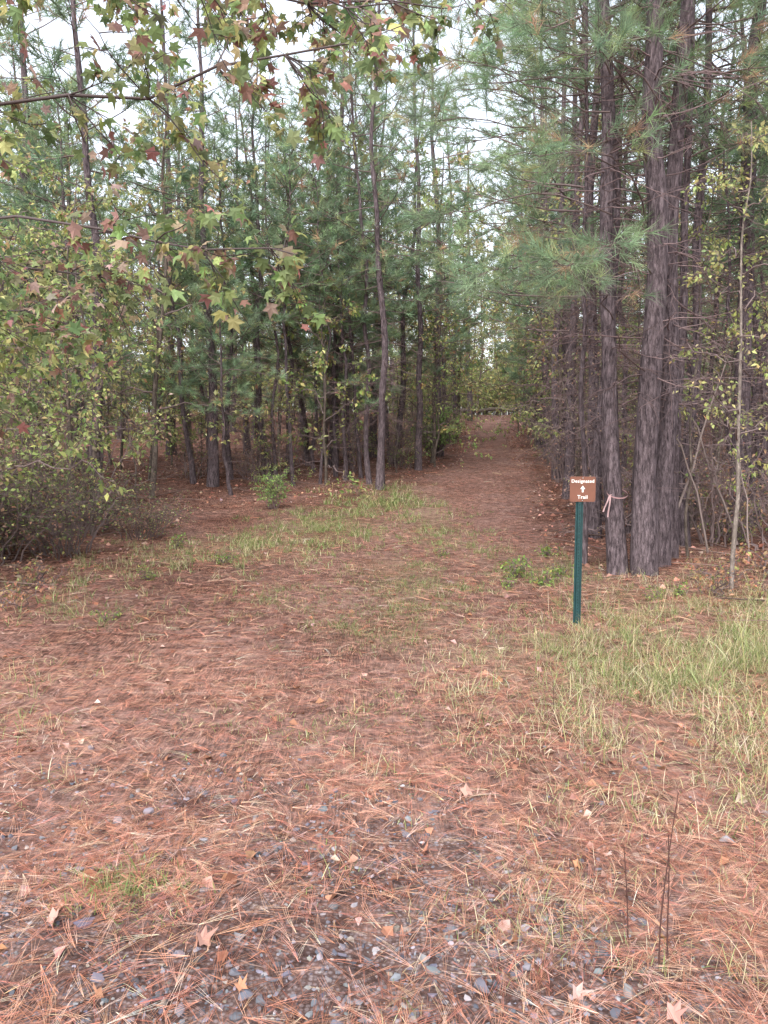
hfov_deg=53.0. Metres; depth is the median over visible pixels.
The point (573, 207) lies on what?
pine tree
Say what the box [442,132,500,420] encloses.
pine tree
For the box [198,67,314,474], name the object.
pine tree
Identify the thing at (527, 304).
pine tree
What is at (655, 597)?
weed plant
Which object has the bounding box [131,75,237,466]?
pine tree
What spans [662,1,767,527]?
pine tree
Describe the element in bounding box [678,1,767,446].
pine tree
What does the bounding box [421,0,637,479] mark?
pine tree
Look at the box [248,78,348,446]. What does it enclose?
pine tree
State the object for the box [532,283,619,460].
bare sapling
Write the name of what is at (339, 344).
pine tree
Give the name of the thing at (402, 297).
pine tree
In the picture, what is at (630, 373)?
bare sapling
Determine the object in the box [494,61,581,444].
pine tree
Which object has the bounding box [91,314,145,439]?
sapling tree
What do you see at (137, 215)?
pine tree
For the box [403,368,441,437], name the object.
sapling tree
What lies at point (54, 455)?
bare shrub
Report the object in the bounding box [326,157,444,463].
pine tree
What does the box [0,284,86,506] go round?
bare sapling
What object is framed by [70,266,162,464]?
broadleaf tree
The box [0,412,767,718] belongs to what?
ground
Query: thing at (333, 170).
pine tree
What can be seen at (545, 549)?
weed plant
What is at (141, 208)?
broadleaf tree
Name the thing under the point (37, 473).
bare shrub
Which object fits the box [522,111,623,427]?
pine tree
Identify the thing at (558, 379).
sapling tree
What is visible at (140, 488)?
thicket shrub
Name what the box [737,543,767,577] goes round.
brown shrub
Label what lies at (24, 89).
pine tree
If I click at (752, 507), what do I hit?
bare shrub
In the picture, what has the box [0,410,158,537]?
leafy shrub
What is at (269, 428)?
shrub
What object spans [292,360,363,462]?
sapling tree
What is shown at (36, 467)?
bare shrub
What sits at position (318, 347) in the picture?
pine tree
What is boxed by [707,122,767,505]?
pine tree
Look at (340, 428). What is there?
bare sapling
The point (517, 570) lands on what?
weed plant
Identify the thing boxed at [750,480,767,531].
bare shrub
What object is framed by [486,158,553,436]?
pine tree
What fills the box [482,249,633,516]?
bare sapling
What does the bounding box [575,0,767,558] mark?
pine tree
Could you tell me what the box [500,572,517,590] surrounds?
weed plant
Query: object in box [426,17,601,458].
pine tree
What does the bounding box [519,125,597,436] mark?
pine tree
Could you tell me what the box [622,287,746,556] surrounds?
bare sapling
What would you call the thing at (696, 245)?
pine tree
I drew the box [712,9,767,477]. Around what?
pine tree
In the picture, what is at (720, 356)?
bare sapling
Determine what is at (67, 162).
pine tree
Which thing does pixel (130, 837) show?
pine straw
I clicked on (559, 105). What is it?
pine tree
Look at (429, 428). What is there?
bare shrub
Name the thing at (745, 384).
pine tree
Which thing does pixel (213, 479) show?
pine tree
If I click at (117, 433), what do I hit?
pine tree
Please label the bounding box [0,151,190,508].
maple tree
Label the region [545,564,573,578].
weed plant
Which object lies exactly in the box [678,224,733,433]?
pine tree
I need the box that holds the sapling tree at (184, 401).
[147,329,221,456]
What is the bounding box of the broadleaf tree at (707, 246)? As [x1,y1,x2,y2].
[575,217,759,448]
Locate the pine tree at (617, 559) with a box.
[378,0,717,574]
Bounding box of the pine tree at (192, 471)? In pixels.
[104,92,253,483]
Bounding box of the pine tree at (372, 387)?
[328,61,431,457]
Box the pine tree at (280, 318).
[178,43,322,480]
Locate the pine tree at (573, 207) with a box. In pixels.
[551,4,702,520]
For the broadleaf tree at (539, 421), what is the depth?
17.46 m
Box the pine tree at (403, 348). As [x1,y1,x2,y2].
[346,75,483,463]
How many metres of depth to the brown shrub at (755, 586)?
7.47 m
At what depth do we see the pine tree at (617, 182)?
9.26 m
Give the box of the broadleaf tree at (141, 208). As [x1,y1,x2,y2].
[34,37,269,498]
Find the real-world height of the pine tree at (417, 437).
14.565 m
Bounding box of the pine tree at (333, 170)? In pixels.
[254,84,388,483]
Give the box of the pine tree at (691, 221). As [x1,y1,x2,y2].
[571,3,767,453]
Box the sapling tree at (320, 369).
[249,275,391,498]
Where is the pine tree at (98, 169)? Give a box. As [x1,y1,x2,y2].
[3,79,139,437]
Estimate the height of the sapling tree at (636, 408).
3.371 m
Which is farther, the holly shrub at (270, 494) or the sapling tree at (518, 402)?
the sapling tree at (518, 402)
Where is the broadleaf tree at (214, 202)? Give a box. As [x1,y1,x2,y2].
[116,153,291,438]
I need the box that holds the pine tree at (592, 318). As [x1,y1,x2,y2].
[406,0,704,514]
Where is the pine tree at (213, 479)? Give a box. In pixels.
[124,0,261,486]
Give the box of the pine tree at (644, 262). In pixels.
[617,170,646,417]
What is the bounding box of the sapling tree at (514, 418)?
[482,321,560,449]
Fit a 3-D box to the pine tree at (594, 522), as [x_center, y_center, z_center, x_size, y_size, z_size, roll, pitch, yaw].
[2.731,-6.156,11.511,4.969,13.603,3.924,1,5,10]
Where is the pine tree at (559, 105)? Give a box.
[493,80,595,338]
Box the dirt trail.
[0,415,767,1023]
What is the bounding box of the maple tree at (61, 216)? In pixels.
[1,203,168,533]
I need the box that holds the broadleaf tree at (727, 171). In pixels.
[619,79,767,480]
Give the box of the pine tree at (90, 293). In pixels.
[81,184,133,426]
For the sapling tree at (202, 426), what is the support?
on the ground at (208, 521)
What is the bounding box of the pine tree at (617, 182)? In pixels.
[473,0,767,562]
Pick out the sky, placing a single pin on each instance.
(49, 31)
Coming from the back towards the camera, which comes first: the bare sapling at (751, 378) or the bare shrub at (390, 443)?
the bare shrub at (390, 443)
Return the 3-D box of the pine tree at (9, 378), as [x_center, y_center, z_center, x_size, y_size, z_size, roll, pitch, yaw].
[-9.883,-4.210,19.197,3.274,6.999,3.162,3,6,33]
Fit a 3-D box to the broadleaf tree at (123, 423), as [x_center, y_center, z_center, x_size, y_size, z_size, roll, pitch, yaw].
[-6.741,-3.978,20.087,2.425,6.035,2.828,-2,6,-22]
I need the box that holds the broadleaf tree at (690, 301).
[618,184,733,412]
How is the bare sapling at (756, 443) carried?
on the ground at (208, 521)
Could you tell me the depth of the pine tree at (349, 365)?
21.26 m
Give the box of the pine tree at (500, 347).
[489,140,600,447]
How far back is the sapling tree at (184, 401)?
23.73 m
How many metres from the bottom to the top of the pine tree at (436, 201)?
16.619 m
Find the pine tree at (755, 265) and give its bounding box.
[690,96,767,432]
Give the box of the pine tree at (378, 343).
[356,238,405,440]
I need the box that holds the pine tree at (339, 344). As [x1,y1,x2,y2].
[284,0,430,467]
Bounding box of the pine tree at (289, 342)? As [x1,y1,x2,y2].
[228,147,340,473]
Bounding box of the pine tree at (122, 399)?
[47,271,146,475]
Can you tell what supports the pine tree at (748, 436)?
on the ground at (208, 521)
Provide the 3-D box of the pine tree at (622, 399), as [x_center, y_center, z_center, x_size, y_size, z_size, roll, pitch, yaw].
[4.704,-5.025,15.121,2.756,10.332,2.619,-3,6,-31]
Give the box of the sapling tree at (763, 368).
[710,219,767,477]
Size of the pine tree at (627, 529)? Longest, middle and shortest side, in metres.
8.042 x 2.255 x 2.154 m
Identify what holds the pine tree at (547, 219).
on the ground at (208, 521)
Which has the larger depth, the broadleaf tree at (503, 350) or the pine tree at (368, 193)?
the broadleaf tree at (503, 350)
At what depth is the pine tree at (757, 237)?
27.01 m
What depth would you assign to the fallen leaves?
4.74 m
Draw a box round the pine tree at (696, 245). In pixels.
[571,0,767,546]
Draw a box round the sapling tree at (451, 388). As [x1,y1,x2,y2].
[423,338,480,412]
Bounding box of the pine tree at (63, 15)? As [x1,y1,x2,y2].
[0,0,216,511]
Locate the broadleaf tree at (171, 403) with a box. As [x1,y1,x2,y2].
[110,158,270,452]
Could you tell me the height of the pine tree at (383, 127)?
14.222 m
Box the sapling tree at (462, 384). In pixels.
[447,354,476,420]
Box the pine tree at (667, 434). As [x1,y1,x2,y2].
[533,0,767,566]
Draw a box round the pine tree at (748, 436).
[678,65,767,539]
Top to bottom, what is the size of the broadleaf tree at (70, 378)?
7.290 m
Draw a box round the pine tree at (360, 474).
[295,17,411,478]
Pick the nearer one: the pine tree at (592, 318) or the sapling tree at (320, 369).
the pine tree at (592, 318)
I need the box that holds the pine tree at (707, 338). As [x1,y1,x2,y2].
[678,202,734,440]
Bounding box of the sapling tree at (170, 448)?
[126,325,205,465]
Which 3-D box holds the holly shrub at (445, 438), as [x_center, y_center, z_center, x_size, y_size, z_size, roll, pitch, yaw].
[1.738,-2.843,25.619,1.982,2.205,2.408,0,5,-5]
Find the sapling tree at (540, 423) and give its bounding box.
[532,394,559,456]
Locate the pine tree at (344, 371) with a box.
[305,255,364,427]
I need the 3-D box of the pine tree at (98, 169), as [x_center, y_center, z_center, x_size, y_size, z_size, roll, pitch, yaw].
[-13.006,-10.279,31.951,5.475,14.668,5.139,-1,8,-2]
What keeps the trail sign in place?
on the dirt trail
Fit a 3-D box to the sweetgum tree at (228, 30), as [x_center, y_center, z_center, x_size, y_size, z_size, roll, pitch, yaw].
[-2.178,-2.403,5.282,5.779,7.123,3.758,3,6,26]
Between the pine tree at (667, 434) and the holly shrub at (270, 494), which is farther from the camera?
the holly shrub at (270, 494)
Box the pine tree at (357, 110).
[292,99,371,448]
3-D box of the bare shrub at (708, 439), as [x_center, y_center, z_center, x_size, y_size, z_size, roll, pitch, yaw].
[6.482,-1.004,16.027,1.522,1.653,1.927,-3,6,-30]
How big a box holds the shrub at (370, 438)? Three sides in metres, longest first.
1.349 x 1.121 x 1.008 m
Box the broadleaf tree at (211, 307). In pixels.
[157,189,273,399]
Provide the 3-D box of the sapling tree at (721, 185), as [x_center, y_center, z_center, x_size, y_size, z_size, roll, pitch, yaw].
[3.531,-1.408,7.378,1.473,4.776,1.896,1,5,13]
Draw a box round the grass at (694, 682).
[0,478,767,1023]
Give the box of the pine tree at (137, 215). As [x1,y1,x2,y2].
[115,178,198,439]
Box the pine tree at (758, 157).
[721,61,767,536]
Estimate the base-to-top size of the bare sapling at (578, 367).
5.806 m
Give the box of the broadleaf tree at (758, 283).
[703,79,767,376]
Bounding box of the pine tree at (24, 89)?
[0,0,127,450]
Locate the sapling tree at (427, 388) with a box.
[409,366,448,407]
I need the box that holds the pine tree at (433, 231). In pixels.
[396,112,498,432]
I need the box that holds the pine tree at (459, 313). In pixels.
[389,194,501,443]
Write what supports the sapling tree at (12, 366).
on the ground at (208, 521)
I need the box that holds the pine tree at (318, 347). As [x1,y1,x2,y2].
[289,172,404,480]
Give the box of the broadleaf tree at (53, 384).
[8,232,106,418]
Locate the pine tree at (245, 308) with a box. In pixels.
[157,121,301,479]
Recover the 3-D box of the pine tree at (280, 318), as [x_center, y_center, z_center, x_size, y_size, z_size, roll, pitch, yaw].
[-3.085,-6.081,18.906,3.491,11.040,3.607,0,5,0]
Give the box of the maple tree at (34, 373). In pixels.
[0,133,127,500]
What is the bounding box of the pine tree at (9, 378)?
[0,211,46,388]
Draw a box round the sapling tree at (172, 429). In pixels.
[102,267,204,480]
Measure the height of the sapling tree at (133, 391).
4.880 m
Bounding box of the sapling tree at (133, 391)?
[85,323,165,449]
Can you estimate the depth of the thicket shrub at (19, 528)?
9.54 m
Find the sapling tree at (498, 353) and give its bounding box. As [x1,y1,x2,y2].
[488,337,529,433]
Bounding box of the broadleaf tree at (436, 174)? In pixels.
[360,136,514,462]
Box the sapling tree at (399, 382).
[389,345,424,427]
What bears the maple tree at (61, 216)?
on the ground at (208, 521)
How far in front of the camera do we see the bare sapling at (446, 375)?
28.60 m
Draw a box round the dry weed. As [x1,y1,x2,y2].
[545,665,725,968]
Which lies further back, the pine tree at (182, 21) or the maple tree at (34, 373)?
the pine tree at (182, 21)
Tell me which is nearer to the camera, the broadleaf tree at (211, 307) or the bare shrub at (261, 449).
the bare shrub at (261, 449)
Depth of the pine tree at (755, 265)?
22.79 m
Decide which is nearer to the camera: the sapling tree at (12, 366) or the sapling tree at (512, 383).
the sapling tree at (12, 366)
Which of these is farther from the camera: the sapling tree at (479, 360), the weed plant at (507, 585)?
the sapling tree at (479, 360)
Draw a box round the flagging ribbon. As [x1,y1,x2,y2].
[603,489,627,516]
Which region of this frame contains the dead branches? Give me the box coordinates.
[676,363,749,563]
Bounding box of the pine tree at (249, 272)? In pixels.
[223,121,298,439]
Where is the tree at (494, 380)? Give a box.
[459,139,642,423]
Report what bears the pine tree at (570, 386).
on the ground at (208, 521)
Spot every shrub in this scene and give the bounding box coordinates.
[0,370,116,508]
[0,394,61,510]
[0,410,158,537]
[0,411,49,511]
[0,432,45,530]
[0,438,75,553]
[0,444,80,515]
[0,445,31,559]
[0,466,144,560]
[0,472,104,564]
[0,574,52,610]
[2,410,90,507]
[5,553,78,586]
[27,455,170,531]
[80,484,201,539]
[171,427,235,478]
[226,413,301,482]
[231,447,262,479]
[231,449,256,474]
[232,413,270,437]
[245,440,282,467]
[250,466,294,509]
[279,442,302,464]
[282,409,326,463]
[298,426,339,456]
[331,429,369,472]
[340,420,363,454]
[346,431,377,458]
[370,405,426,466]
[374,426,427,468]
[403,413,430,455]
[408,393,464,457]
[410,402,455,448]
[526,424,578,482]
[578,425,710,519]
[601,468,631,533]
[627,429,729,488]
[679,434,767,545]
[682,539,764,582]
[685,447,767,550]
[685,561,750,596]
[688,455,767,542]
[688,478,725,527]
[697,495,767,545]
[698,412,733,479]
[698,438,729,495]
[699,429,730,495]
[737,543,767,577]
[743,572,767,595]
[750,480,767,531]
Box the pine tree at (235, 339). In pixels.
[198,161,272,431]
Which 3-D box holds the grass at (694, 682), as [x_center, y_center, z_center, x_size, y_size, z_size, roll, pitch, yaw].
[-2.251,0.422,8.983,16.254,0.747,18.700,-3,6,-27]
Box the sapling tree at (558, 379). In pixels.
[534,314,587,432]
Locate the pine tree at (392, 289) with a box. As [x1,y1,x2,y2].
[367,185,414,413]
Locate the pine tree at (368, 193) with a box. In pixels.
[329,47,410,443]
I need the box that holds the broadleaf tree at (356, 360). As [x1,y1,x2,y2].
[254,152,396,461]
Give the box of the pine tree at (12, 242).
[0,167,45,408]
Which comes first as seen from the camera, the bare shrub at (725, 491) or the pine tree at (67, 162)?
the bare shrub at (725, 491)
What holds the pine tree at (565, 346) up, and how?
on the ground at (208, 521)
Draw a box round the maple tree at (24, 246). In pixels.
[0,236,46,427]
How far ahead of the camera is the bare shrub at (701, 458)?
15.35 m
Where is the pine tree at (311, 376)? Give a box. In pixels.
[294,277,345,427]
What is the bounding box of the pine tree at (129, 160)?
[113,52,210,449]
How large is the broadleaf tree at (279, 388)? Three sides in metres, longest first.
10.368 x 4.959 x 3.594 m
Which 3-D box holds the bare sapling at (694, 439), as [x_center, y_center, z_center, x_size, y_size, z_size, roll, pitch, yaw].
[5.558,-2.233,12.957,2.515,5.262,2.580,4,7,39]
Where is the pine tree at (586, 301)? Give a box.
[539,140,635,419]
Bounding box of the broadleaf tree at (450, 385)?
[391,183,521,438]
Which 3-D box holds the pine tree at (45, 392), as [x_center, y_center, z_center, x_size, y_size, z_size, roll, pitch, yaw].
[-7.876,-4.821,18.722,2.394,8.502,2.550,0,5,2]
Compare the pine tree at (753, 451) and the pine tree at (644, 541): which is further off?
the pine tree at (753, 451)
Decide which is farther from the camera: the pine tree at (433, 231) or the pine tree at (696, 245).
the pine tree at (433, 231)
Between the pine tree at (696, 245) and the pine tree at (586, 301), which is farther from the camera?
the pine tree at (586, 301)
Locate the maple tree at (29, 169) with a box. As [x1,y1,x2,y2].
[0,125,102,452]
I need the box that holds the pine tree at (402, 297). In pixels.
[383,224,420,427]
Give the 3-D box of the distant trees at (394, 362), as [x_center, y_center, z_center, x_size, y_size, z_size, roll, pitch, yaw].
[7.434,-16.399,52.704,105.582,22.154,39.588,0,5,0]
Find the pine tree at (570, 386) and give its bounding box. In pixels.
[421,2,671,498]
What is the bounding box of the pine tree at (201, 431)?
[174,187,231,433]
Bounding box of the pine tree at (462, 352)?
[396,264,485,411]
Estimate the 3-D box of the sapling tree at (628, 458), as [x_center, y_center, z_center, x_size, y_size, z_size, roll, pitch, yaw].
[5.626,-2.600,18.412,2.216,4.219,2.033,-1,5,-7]
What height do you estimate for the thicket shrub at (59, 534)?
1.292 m
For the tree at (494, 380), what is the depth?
22.67 m
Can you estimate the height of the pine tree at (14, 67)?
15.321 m
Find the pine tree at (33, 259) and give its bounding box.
[2,127,90,443]
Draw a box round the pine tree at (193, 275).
[154,146,237,413]
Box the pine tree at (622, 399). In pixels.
[569,0,718,503]
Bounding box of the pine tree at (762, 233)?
[757,74,767,244]
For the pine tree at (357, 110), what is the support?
on the ground at (208, 521)
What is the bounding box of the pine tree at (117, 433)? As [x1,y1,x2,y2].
[83,132,149,438]
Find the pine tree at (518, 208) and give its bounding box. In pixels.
[470,58,570,431]
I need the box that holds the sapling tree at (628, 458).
[577,320,638,463]
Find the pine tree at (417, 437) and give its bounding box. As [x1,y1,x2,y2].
[345,0,533,469]
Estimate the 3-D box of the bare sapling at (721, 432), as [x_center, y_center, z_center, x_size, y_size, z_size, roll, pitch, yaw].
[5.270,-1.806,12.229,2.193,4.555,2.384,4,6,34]
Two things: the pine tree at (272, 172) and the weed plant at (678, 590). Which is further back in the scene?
the pine tree at (272, 172)
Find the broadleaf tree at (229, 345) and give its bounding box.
[181,200,282,421]
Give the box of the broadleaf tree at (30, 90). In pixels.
[0,73,126,474]
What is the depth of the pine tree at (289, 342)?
19.96 m
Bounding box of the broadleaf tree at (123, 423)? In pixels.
[84,249,177,469]
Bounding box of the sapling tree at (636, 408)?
[621,368,684,456]
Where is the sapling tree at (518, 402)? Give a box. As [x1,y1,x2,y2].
[500,363,519,417]
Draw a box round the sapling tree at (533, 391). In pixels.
[512,317,588,463]
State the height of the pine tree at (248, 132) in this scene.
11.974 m
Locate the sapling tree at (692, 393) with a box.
[596,156,767,556]
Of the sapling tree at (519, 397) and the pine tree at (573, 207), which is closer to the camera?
the pine tree at (573, 207)
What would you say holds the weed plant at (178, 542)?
on the ground at (208, 521)
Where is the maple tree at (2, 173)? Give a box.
[0,170,59,392]
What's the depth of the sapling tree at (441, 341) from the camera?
22.45 m
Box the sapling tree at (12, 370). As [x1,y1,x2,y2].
[0,285,45,474]
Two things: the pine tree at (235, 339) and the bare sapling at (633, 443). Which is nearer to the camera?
the bare sapling at (633, 443)
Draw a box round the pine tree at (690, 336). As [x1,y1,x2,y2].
[594,12,757,427]
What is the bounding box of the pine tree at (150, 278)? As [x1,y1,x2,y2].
[132,169,178,435]
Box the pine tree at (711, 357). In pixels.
[628,31,767,522]
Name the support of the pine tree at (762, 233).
on the ground at (208, 521)
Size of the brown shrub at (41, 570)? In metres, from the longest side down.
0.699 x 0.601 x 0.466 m
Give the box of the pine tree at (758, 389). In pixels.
[700,34,767,531]
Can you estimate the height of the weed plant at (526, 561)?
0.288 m
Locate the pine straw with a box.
[0,435,767,1023]
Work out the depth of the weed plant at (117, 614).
6.68 m
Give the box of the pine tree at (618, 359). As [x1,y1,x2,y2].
[616,272,642,427]
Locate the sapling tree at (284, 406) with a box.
[248,396,315,487]
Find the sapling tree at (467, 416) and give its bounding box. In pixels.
[432,354,487,437]
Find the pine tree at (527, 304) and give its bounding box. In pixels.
[495,216,565,411]
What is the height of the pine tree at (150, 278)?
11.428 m
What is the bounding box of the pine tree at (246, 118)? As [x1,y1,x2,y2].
[220,83,325,482]
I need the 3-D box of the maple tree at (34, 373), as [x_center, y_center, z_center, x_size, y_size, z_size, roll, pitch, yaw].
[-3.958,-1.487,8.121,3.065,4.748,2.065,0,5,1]
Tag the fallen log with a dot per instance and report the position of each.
(489, 409)
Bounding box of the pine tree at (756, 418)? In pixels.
[688,88,767,518]
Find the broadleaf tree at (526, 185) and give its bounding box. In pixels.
[475,170,586,407]
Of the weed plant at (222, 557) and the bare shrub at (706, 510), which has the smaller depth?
the weed plant at (222, 557)
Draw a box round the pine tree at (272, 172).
[207,100,354,485]
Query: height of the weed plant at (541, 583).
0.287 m
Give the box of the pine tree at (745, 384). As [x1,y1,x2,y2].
[616,0,767,535]
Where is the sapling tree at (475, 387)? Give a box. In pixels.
[460,353,495,417]
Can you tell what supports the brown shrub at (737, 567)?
on the ground at (208, 521)
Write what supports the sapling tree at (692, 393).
on the ground at (208, 521)
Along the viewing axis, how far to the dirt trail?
3.52 m
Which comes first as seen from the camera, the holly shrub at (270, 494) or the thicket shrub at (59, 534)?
the thicket shrub at (59, 534)
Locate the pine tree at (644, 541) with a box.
[385,0,767,575]
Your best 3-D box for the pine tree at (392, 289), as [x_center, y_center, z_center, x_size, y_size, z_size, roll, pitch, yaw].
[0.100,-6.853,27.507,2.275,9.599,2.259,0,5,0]
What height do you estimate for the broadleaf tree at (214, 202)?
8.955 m
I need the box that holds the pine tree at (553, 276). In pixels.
[539,202,599,441]
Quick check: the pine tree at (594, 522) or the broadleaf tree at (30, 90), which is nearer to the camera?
the pine tree at (594, 522)
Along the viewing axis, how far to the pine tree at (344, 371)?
35.78 m
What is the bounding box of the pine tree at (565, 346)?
[467,0,646,471]
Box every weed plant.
[90,609,122,620]
[136,565,157,580]
[171,532,186,548]
[211,552,237,563]
[435,547,449,556]
[499,556,532,571]
[500,555,531,579]
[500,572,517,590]
[526,567,558,586]
[533,543,562,556]
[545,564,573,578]
[642,586,664,601]
[672,580,689,598]
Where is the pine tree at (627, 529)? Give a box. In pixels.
[602,27,742,533]
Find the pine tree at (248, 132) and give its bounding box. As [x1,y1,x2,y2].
[179,74,303,454]
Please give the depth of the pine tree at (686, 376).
16.57 m
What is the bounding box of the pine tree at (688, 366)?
[617,4,739,520]
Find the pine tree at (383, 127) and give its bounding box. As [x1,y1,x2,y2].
[344,65,435,443]
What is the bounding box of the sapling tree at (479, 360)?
[460,326,493,402]
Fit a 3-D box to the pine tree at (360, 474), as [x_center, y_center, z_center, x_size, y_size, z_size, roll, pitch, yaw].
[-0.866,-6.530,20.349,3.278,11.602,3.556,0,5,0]
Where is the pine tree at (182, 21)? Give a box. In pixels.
[91,0,261,454]
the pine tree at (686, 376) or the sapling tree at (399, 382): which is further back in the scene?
the sapling tree at (399, 382)
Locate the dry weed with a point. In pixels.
(667, 867)
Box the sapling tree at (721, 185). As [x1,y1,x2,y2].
[669,120,767,592]
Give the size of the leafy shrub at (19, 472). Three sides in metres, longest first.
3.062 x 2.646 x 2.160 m
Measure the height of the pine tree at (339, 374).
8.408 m
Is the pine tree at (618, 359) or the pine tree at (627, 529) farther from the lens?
the pine tree at (618, 359)
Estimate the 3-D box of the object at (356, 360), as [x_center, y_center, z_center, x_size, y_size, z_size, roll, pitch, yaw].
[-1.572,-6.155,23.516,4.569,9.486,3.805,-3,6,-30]
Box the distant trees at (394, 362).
[0,68,767,426]
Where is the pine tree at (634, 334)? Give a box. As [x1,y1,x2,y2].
[598,272,644,453]
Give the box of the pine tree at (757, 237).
[704,44,767,338]
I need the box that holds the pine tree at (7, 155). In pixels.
[0,33,107,460]
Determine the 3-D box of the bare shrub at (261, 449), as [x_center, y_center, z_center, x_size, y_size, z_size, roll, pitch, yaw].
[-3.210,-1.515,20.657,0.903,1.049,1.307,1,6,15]
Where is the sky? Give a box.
[0,0,767,414]
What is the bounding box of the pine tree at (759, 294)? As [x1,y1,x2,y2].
[722,159,767,452]
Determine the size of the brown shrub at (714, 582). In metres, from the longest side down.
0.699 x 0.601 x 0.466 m
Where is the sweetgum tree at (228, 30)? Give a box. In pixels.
[0,0,513,449]
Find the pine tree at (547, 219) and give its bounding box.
[510,119,553,399]
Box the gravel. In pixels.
[0,704,767,1023]
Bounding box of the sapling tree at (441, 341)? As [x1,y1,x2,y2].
[398,312,493,469]
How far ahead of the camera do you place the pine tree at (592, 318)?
13.44 m
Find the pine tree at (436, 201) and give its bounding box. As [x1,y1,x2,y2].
[381,0,524,455]
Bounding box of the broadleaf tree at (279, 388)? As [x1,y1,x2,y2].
[218,176,334,444]
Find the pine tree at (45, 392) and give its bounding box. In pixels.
[11,141,100,477]
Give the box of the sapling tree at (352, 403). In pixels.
[318,354,377,439]
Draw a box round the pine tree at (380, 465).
[289,1,460,489]
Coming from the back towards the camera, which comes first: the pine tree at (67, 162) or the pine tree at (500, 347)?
the pine tree at (500, 347)
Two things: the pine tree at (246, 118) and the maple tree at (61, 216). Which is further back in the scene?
the pine tree at (246, 118)
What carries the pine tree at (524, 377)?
on the ground at (208, 521)
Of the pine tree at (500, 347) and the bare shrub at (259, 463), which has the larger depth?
the pine tree at (500, 347)
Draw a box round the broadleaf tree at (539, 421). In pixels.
[510,107,680,476]
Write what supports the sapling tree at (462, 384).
on the ground at (208, 521)
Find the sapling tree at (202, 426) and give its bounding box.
[172,382,231,475]
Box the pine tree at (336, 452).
[270,135,386,476]
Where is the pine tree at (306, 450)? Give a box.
[231,157,367,465]
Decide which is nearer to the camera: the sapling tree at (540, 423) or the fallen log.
the sapling tree at (540, 423)
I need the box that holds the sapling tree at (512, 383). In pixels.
[495,332,529,422]
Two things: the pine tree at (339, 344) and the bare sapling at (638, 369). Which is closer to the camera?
the bare sapling at (638, 369)
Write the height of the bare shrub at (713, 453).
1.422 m
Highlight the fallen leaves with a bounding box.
[0,427,767,1023]
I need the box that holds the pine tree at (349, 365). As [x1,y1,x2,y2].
[289,69,415,468]
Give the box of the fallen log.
[461,407,519,412]
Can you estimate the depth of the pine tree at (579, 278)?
27.37 m
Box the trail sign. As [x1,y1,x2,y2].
[570,477,595,624]
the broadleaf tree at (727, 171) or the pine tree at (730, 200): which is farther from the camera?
the pine tree at (730, 200)
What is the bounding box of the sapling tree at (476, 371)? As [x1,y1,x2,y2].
[397,297,493,447]
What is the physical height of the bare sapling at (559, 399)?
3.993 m
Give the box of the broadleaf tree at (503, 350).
[491,336,549,382]
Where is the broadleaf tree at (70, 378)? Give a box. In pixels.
[36,234,116,439]
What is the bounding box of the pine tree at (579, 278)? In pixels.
[533,121,642,447]
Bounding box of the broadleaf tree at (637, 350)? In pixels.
[598,263,643,449]
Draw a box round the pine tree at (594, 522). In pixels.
[395,0,742,538]
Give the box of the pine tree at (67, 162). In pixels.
[0,61,165,481]
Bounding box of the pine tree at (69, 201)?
[6,74,137,470]
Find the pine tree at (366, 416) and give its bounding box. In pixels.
[287,0,427,484]
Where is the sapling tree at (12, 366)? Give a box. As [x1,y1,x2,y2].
[0,294,65,485]
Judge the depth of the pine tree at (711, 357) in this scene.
12.90 m
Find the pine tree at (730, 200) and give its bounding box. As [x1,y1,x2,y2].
[708,118,767,330]
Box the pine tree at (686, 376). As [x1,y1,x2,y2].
[679,209,767,478]
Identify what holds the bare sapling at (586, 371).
on the ground at (208, 521)
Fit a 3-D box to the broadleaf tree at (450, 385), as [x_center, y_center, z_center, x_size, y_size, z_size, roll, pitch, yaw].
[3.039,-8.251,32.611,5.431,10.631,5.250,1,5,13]
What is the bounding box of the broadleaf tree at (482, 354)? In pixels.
[452,272,509,413]
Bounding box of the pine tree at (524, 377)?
[505,313,562,447]
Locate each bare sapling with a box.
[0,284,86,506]
[1,264,63,497]
[78,316,180,508]
[228,326,294,470]
[253,299,319,458]
[264,368,308,441]
[281,357,320,448]
[310,329,375,450]
[359,294,437,462]
[371,318,428,472]
[386,327,443,442]
[389,352,426,449]
[422,302,476,429]
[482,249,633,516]
[528,347,587,468]
[531,264,637,485]
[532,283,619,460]
[537,262,635,488]
[543,261,642,538]
[543,345,599,463]
[554,182,737,509]
[571,257,734,540]
[589,221,719,540]
[589,305,701,530]
[617,286,643,459]
[619,218,767,527]
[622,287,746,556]
[681,264,767,535]
[684,240,766,450]
[685,269,767,449]
[699,285,767,498]
[728,308,767,482]
[748,380,767,515]
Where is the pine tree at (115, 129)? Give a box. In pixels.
[81,123,151,435]
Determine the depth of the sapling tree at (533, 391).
23.31 m
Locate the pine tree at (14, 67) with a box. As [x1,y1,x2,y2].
[0,30,66,385]
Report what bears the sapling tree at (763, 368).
on the ground at (208, 521)
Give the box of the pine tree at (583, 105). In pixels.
[483,0,673,563]
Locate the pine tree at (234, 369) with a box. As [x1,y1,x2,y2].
[163,245,288,494]
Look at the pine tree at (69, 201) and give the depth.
19.49 m
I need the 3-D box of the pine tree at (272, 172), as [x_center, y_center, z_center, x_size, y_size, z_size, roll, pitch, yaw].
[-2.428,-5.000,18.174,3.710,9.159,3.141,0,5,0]
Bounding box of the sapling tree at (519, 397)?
[503,338,560,439]
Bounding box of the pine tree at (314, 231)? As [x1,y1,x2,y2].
[254,35,388,472]
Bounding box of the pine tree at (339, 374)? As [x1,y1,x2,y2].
[278,174,381,468]

